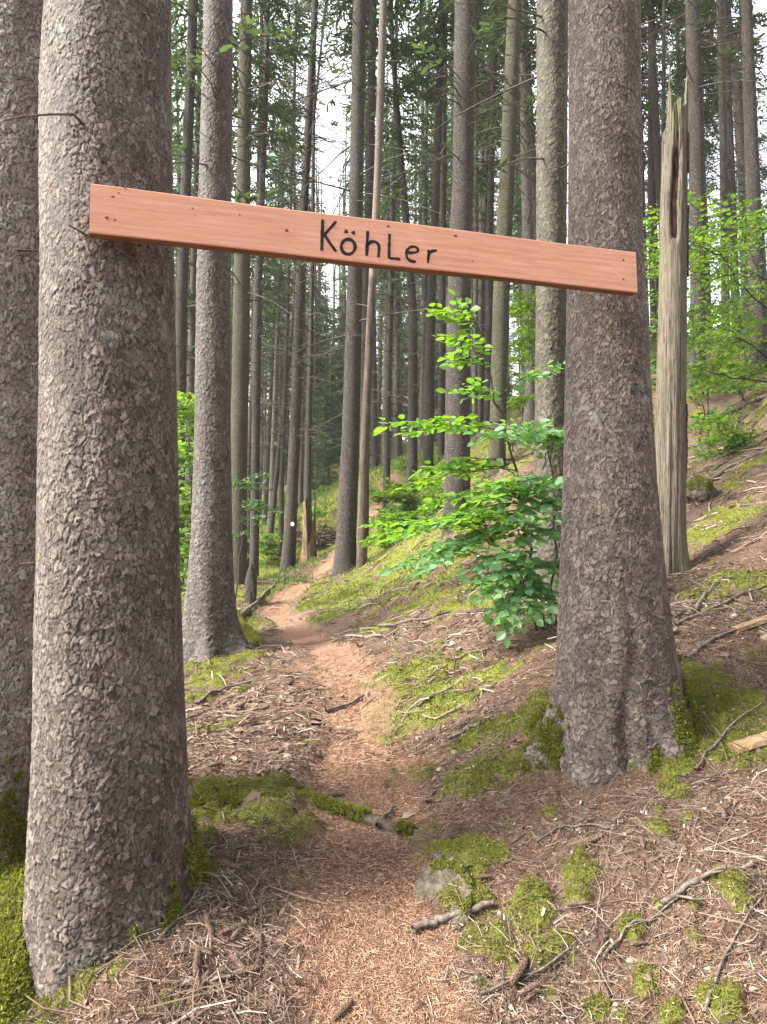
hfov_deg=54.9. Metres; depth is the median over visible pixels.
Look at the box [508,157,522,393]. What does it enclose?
spruce tree
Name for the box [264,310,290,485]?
spruce tree
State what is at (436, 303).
spruce tree
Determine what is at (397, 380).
spruce tree
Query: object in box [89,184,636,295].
sign board
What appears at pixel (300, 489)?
spruce tree
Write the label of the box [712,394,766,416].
fallen branch
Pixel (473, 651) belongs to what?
fallen branch
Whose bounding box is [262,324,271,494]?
spruce tree
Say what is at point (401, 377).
spruce tree
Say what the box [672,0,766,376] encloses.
spruce tree
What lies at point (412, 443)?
spruce tree
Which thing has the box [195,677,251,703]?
fallen branch
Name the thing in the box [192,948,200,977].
spruce cone
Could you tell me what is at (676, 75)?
spruce tree
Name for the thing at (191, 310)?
spruce tree
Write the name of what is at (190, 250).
spruce tree
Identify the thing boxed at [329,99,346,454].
spruce tree
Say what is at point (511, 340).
spruce tree
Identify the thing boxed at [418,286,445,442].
spruce tree
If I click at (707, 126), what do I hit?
spruce tree
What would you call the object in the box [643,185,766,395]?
beech sapling
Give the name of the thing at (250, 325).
spruce tree
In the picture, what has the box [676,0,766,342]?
spruce tree
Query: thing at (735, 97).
spruce tree
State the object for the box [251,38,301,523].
spruce tree
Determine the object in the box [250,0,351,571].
spruce tree
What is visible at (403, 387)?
spruce tree
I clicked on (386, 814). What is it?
fallen branch
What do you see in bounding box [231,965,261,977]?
spruce cone
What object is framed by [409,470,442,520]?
beech sapling
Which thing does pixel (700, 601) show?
fallen branch
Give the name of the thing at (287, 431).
spruce tree
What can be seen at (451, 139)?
spruce tree
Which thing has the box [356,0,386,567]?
dead tree
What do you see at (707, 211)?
spruce tree
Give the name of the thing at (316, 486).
spruce tree
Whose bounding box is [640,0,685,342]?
spruce tree
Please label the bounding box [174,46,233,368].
spruce tree
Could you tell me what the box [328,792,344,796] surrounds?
spruce cone
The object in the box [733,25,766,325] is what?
spruce tree
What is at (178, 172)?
spruce tree
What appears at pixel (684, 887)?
fallen branch
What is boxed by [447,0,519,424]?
spruce tree
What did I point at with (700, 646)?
fallen branch
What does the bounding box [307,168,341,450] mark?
spruce tree
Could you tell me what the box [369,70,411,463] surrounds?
spruce tree
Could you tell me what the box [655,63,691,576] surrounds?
dead snag
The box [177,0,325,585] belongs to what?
spruce tree
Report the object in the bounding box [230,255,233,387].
spruce tree
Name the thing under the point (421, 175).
spruce tree
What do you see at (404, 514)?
beech sapling
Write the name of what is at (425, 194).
spruce tree
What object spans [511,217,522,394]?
spruce tree
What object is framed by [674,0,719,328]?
spruce tree
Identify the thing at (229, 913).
spruce cone
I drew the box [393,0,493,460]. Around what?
spruce tree
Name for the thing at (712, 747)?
fallen branch
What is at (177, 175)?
spruce tree
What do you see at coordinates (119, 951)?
fallen branch
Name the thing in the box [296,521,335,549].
brush pile
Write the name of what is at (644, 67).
spruce tree
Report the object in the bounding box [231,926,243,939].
spruce cone
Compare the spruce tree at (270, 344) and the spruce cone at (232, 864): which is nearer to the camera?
the spruce cone at (232, 864)
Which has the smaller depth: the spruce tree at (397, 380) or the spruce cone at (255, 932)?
the spruce cone at (255, 932)
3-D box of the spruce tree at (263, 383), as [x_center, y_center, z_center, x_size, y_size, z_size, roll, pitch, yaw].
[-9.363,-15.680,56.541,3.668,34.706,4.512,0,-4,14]
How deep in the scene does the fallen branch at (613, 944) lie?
2.67 m
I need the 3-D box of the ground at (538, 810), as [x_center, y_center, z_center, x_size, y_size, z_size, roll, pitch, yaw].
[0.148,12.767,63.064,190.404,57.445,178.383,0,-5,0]
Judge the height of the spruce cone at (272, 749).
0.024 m
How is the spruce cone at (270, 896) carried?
on the ground at (538, 810)
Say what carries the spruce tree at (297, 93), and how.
on the ground at (538, 810)
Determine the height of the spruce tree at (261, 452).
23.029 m
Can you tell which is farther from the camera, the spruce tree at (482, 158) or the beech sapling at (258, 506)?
the spruce tree at (482, 158)
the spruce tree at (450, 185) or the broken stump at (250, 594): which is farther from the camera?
the spruce tree at (450, 185)
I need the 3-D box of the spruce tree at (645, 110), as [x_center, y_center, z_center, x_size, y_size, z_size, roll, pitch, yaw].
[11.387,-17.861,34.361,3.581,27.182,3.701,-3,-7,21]
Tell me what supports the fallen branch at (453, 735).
on the ground at (538, 810)
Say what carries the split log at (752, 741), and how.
on the ground at (538, 810)
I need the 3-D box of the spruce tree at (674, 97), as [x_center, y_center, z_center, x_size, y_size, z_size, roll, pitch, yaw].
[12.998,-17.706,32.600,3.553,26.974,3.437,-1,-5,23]
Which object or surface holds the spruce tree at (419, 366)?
on the ground at (538, 810)
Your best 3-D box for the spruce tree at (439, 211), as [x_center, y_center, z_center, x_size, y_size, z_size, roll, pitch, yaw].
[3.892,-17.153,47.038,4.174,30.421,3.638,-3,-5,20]
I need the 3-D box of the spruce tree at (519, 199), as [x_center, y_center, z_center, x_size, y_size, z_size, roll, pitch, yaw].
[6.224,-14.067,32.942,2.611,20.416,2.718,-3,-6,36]
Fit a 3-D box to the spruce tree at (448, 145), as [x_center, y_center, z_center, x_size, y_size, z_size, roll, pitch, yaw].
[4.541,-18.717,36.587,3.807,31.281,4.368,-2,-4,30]
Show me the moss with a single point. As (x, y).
(481, 783)
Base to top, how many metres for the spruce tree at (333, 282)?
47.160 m
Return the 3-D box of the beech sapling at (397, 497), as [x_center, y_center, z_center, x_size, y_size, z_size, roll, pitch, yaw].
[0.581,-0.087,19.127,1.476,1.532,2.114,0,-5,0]
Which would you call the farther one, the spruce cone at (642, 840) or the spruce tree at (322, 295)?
the spruce tree at (322, 295)
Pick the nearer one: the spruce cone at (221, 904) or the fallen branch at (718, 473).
the spruce cone at (221, 904)
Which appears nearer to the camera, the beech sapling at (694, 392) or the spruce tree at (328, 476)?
the beech sapling at (694, 392)
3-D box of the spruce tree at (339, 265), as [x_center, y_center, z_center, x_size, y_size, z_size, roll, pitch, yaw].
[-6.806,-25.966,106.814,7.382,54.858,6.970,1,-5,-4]
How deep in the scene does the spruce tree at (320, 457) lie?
53.69 m
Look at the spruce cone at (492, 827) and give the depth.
3.40 m
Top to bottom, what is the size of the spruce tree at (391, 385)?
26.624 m
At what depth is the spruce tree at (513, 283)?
51.06 m
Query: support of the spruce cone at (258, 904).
on the ground at (538, 810)
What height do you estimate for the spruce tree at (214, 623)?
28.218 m
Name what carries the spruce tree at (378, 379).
on the ground at (538, 810)
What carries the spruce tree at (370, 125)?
on the ground at (538, 810)
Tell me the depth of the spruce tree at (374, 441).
37.81 m
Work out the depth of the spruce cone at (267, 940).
2.77 m
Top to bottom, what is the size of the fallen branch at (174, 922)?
0.195 m
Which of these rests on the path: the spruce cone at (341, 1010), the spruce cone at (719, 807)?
the spruce cone at (341, 1010)
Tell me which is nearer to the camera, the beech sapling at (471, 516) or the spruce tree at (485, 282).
the beech sapling at (471, 516)
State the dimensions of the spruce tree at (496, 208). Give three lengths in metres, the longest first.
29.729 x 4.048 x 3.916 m
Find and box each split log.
[727,731,766,753]
[730,615,766,632]
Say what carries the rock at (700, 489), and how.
on the ground at (538, 810)
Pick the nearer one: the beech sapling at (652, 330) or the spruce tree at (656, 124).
the beech sapling at (652, 330)
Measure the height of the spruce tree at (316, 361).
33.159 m
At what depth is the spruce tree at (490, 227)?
22.84 m
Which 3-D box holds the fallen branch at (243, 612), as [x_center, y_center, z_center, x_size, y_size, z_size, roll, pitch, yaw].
[-2.296,1.717,15.057,0.298,0.818,9.256,0,-5,-2]
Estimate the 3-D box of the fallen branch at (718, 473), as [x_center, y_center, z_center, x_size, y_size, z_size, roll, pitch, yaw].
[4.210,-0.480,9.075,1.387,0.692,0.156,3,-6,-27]
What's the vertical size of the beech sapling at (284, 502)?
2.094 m
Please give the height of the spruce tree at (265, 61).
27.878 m
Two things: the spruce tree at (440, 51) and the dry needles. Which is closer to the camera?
the dry needles
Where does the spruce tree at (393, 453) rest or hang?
on the ground at (538, 810)
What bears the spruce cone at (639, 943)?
on the ground at (538, 810)
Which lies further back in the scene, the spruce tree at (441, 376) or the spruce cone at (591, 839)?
the spruce tree at (441, 376)
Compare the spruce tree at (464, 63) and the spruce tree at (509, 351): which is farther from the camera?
the spruce tree at (509, 351)
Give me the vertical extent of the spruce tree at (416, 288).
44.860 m
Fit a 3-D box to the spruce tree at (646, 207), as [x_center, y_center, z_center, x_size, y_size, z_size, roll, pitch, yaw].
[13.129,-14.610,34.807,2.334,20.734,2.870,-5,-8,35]
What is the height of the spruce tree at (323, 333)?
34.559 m
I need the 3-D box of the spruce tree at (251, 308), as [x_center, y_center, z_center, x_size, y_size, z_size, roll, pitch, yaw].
[-6.348,-15.470,37.693,4.513,34.781,3.670,-6,-10,45]
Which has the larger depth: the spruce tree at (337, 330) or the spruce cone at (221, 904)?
the spruce tree at (337, 330)
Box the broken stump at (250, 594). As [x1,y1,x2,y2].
[244,564,256,603]
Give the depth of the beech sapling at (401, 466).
30.13 m
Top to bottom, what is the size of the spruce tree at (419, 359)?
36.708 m
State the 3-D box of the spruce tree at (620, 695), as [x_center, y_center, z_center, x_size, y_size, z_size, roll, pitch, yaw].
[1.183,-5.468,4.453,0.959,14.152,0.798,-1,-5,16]
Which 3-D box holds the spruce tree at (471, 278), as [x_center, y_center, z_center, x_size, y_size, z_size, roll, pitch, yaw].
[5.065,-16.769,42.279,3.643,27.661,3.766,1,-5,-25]
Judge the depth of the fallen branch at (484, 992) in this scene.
2.58 m
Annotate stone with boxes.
[414,857,474,924]
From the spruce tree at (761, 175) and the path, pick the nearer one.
the path
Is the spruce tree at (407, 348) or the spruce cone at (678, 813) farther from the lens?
the spruce tree at (407, 348)
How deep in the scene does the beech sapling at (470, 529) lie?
10.70 m
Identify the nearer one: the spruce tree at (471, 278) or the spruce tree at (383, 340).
the spruce tree at (471, 278)
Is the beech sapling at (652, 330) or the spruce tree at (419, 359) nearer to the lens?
the beech sapling at (652, 330)
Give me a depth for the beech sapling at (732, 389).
11.65 m
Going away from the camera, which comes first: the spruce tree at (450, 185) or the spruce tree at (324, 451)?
the spruce tree at (450, 185)
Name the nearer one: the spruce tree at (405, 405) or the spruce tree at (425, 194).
the spruce tree at (425, 194)
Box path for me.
[260,475,469,1023]
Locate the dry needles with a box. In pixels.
[26,481,766,1023]
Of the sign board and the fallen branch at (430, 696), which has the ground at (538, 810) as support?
the fallen branch at (430, 696)
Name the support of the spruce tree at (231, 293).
on the ground at (538, 810)
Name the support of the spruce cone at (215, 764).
on the ground at (538, 810)
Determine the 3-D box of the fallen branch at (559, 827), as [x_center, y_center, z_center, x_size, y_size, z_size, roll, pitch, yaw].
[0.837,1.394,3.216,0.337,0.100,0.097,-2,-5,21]
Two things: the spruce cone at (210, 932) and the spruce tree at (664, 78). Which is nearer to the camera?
the spruce cone at (210, 932)
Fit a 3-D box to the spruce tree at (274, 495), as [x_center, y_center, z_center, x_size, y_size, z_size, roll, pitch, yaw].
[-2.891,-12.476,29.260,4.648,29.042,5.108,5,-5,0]
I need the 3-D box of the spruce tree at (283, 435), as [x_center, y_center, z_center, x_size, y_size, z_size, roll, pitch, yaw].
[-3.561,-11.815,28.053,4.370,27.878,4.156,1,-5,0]
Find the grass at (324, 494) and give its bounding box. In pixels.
[181,331,766,741]
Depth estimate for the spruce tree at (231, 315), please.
51.07 m
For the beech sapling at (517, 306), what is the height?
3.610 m
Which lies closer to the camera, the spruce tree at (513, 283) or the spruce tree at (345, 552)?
the spruce tree at (345, 552)
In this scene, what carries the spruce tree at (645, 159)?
on the ground at (538, 810)
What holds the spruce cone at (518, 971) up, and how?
on the ground at (538, 810)
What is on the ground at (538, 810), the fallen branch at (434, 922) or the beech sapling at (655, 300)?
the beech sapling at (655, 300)
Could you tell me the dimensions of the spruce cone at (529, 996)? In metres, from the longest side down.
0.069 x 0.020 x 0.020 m
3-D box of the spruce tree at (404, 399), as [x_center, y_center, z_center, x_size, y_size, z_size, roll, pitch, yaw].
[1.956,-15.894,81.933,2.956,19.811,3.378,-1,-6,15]
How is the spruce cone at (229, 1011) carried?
on the ground at (538, 810)
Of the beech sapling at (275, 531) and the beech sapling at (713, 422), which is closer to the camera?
the beech sapling at (713, 422)
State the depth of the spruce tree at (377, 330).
64.40 m
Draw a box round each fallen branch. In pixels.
[103,924,162,961]
[156,881,245,942]
[182,975,229,986]
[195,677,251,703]
[240,576,286,615]
[325,694,363,712]
[372,805,396,827]
[378,610,450,626]
[411,900,493,932]
[417,684,454,707]
[429,851,442,860]
[447,720,481,739]
[450,639,518,660]
[479,940,594,995]
[536,823,614,842]
[601,888,705,959]
[659,861,753,905]
[674,584,766,626]
[684,617,765,658]
[687,575,736,609]
[693,701,766,770]
[700,897,766,1013]
[709,449,765,480]
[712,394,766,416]
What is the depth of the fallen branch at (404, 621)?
8.21 m
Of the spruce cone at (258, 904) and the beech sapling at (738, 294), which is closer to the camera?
the spruce cone at (258, 904)
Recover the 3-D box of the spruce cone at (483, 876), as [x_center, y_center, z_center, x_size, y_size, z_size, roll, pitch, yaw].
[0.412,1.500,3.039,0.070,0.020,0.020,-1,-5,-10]
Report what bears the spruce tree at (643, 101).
on the ground at (538, 810)
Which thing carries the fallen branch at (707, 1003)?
on the ground at (538, 810)
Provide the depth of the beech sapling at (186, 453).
9.41 m
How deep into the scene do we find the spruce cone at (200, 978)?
2.58 m
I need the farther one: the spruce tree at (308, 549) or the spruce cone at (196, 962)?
the spruce tree at (308, 549)
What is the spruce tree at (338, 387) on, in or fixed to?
on the ground at (538, 810)
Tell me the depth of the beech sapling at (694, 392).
11.87 m
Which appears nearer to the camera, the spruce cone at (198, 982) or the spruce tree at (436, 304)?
the spruce cone at (198, 982)
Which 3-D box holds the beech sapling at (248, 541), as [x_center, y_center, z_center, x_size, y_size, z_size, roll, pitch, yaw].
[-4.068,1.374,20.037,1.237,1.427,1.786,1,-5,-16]
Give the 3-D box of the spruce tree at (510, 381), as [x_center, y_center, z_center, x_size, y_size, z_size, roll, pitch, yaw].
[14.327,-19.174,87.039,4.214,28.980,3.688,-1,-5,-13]
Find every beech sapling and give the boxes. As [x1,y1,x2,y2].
[177,384,194,616]
[232,470,285,600]
[247,539,259,570]
[259,528,282,567]
[266,516,300,532]
[276,493,299,516]
[312,483,332,496]
[312,506,331,517]
[358,289,564,647]
[367,510,423,548]
[369,487,393,523]
[379,477,425,521]
[394,457,406,470]
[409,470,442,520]
[438,520,499,558]
[507,289,535,452]
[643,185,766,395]
[643,191,766,448]
[643,216,659,424]
[650,304,698,436]
[686,318,732,395]
[686,378,728,445]
[688,408,762,459]
[705,379,766,422]
[708,240,766,348]
[713,311,766,401]
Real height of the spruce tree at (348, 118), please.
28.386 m
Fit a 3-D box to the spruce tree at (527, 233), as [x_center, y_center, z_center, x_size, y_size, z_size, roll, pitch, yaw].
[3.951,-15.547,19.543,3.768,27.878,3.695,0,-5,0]
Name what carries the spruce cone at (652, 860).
on the ground at (538, 810)
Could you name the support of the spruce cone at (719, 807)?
on the ground at (538, 810)
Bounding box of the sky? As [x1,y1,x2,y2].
[171,0,766,456]
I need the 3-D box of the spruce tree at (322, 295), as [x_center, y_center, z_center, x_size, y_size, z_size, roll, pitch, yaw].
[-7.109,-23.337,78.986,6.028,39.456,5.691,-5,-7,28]
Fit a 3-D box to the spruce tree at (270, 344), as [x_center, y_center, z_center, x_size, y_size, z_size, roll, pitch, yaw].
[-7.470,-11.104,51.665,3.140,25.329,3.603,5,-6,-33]
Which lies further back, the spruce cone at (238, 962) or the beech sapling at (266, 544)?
the beech sapling at (266, 544)
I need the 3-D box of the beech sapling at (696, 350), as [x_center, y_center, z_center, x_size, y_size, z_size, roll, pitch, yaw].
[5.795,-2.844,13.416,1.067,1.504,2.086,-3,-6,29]
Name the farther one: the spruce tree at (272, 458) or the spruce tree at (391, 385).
the spruce tree at (391, 385)
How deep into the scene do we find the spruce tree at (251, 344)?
63.09 m
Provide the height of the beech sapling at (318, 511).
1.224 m
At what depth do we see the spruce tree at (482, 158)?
33.35 m
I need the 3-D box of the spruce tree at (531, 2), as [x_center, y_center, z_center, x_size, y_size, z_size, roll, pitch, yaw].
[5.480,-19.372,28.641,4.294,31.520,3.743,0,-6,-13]
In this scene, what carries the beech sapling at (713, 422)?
on the ground at (538, 810)
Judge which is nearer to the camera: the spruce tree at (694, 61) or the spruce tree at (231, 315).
the spruce tree at (694, 61)
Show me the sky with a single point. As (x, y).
(761, 5)
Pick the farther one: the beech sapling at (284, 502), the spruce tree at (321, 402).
the spruce tree at (321, 402)
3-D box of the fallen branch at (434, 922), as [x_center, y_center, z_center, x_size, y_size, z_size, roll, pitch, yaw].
[0.269,1.575,2.890,0.327,0.107,0.054,1,-5,-6]
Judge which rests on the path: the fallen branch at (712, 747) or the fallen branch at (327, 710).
the fallen branch at (327, 710)
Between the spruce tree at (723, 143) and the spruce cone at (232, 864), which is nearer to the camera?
the spruce cone at (232, 864)
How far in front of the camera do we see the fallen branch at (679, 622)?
4.98 m
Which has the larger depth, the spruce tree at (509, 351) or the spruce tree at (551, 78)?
the spruce tree at (509, 351)
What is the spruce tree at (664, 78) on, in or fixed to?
on the ground at (538, 810)
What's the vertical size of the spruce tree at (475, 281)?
27.876 m
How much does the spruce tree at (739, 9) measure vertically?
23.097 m
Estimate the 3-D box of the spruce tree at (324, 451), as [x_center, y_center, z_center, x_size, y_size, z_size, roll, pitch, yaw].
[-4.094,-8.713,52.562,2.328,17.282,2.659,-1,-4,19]
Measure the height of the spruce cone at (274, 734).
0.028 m
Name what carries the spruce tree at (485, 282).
on the ground at (538, 810)
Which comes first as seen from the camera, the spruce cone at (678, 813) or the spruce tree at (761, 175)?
the spruce cone at (678, 813)
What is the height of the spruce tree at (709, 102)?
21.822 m
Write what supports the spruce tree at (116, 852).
on the ground at (538, 810)
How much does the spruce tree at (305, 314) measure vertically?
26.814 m
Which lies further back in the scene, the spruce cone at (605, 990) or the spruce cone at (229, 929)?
the spruce cone at (229, 929)
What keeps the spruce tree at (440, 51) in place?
on the ground at (538, 810)
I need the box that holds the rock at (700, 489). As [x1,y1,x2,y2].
[686,475,717,504]
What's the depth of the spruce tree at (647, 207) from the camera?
31.78 m
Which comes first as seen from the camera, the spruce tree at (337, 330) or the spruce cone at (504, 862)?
the spruce cone at (504, 862)
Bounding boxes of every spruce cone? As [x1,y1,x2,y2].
[186,975,207,985]
[190,944,212,955]
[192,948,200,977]
[195,972,200,987]
[200,969,209,989]
[201,974,215,984]
[204,912,211,929]
[207,761,221,766]
[207,924,214,943]
[212,900,225,916]
[218,859,241,869]
[219,908,235,917]
[220,1002,238,1018]
[221,923,243,933]
[229,953,244,966]
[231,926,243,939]
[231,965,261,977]
[248,926,263,941]
[249,898,268,911]
[255,938,274,943]
[257,893,281,899]
[264,747,276,750]
[267,732,280,735]
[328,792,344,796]
[332,999,352,1020]
[475,874,491,878]
[488,823,497,832]
[501,858,513,864]
[510,956,528,984]
[517,982,539,995]
[525,987,539,1000]
[567,900,588,906]
[577,833,605,847]
[598,978,610,998]
[624,965,633,983]
[630,941,646,945]
[640,836,644,847]
[647,856,660,863]
[670,988,689,999]
[674,810,683,817]
[716,803,727,818]
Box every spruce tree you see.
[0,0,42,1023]
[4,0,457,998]
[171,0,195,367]
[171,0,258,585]
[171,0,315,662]
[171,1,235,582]
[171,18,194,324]
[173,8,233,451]
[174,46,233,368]
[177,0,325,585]
[193,0,320,568]
[230,0,325,574]
[230,132,251,396]
[230,188,254,428]
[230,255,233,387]
[231,12,292,479]
[248,258,271,485]
[248,277,269,514]
[249,0,340,556]
[249,258,265,434]
[249,259,270,457]
[250,0,351,549]
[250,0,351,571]
[250,61,307,532]
[251,0,365,563]
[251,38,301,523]
[255,0,472,575]
[260,196,290,481]
[261,179,292,510]
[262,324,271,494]
[263,308,305,484]
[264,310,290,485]
[265,32,328,471]
[278,177,309,459]
[278,285,321,474]
[286,262,323,503]
[290,145,340,460]
[290,262,342,473]
[295,0,428,546]
[298,372,327,495]
[303,279,325,492]
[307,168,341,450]
[314,269,342,490]
[314,273,338,492]
[316,120,339,448]
[318,271,341,464]
[323,137,346,428]
[328,183,339,435]
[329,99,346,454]
[331,63,384,443]
[332,290,343,455]
[332,315,370,455]
[336,163,340,456]
[337,41,403,468]
[338,0,428,507]
[342,0,446,483]
[367,0,536,538]
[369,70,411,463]
[370,76,400,463]
[370,276,383,419]
[375,114,407,462]
[376,84,420,458]
[376,271,407,440]
[377,180,407,460]
[377,321,408,441]
[377,350,405,434]
[378,0,489,486]
[382,0,451,451]
[382,301,405,445]
[388,0,452,379]
[391,220,415,455]
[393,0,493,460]
[402,95,421,420]
[402,135,421,436]
[402,293,419,415]
[402,333,407,438]
[414,116,445,442]
[418,173,445,418]
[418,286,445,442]
[419,8,478,406]
[427,0,666,598]
[428,32,450,412]
[434,179,471,431]
[435,6,512,421]
[438,0,568,476]
[445,0,536,425]
[446,4,520,431]
[446,90,498,400]
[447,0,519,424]
[447,53,501,360]
[448,0,519,420]
[471,208,511,404]
[475,0,567,422]
[478,112,512,385]
[494,110,536,375]
[495,0,536,328]
[495,33,536,394]
[507,333,514,400]
[507,345,518,400]
[508,129,522,397]
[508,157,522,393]
[509,286,520,392]
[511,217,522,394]
[515,0,699,787]
[640,0,684,273]
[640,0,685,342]
[641,0,717,273]
[641,0,766,387]
[641,4,661,283]
[641,4,676,333]
[641,17,666,307]
[641,40,660,313]
[643,131,657,287]
[645,88,688,319]
[647,0,713,308]
[647,0,718,281]
[655,0,736,322]
[656,0,766,349]
[670,0,741,332]
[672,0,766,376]
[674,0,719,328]
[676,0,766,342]
[680,0,766,336]
[685,0,763,333]
[702,0,766,247]
[729,18,766,291]
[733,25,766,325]
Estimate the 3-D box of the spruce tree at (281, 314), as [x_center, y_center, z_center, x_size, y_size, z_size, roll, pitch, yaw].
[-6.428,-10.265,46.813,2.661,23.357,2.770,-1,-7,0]
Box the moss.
[11,369,766,1023]
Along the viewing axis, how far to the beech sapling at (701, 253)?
11.84 m
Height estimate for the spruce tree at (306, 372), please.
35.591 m
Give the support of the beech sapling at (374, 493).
on the ground at (538, 810)
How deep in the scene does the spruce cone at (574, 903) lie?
2.81 m
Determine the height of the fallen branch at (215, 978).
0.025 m
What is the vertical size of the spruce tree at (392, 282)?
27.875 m
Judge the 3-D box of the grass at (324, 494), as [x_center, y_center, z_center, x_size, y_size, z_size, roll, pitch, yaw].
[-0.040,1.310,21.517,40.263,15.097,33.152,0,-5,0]
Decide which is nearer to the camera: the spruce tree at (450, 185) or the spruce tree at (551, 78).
the spruce tree at (551, 78)
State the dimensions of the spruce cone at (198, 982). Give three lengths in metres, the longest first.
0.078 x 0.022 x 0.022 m
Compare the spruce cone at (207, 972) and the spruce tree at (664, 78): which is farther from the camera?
the spruce tree at (664, 78)
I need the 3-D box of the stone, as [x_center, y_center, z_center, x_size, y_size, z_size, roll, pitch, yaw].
[0.245,1.571,3.014,0.292,0.088,0.374,-34,19,-13]
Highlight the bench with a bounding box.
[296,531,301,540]
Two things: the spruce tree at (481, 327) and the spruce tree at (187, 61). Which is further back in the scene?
the spruce tree at (481, 327)
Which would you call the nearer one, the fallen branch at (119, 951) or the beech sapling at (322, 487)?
the fallen branch at (119, 951)
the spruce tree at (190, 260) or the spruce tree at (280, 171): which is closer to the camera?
the spruce tree at (280, 171)
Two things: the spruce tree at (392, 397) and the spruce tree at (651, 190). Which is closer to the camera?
the spruce tree at (651, 190)
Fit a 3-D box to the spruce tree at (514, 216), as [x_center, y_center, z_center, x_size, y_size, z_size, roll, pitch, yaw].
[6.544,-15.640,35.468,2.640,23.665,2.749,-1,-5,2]
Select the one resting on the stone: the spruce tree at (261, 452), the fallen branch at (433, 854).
the fallen branch at (433, 854)
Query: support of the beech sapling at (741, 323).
on the ground at (538, 810)
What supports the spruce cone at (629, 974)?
on the ground at (538, 810)
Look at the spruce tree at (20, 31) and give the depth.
3.59 m
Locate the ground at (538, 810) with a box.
[16,340,766,1023]
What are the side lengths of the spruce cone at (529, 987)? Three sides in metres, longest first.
0.086 x 0.024 x 0.024 m
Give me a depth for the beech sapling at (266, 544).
25.80 m
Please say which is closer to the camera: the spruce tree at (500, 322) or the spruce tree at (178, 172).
the spruce tree at (500, 322)
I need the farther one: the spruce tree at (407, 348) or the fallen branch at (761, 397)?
the spruce tree at (407, 348)

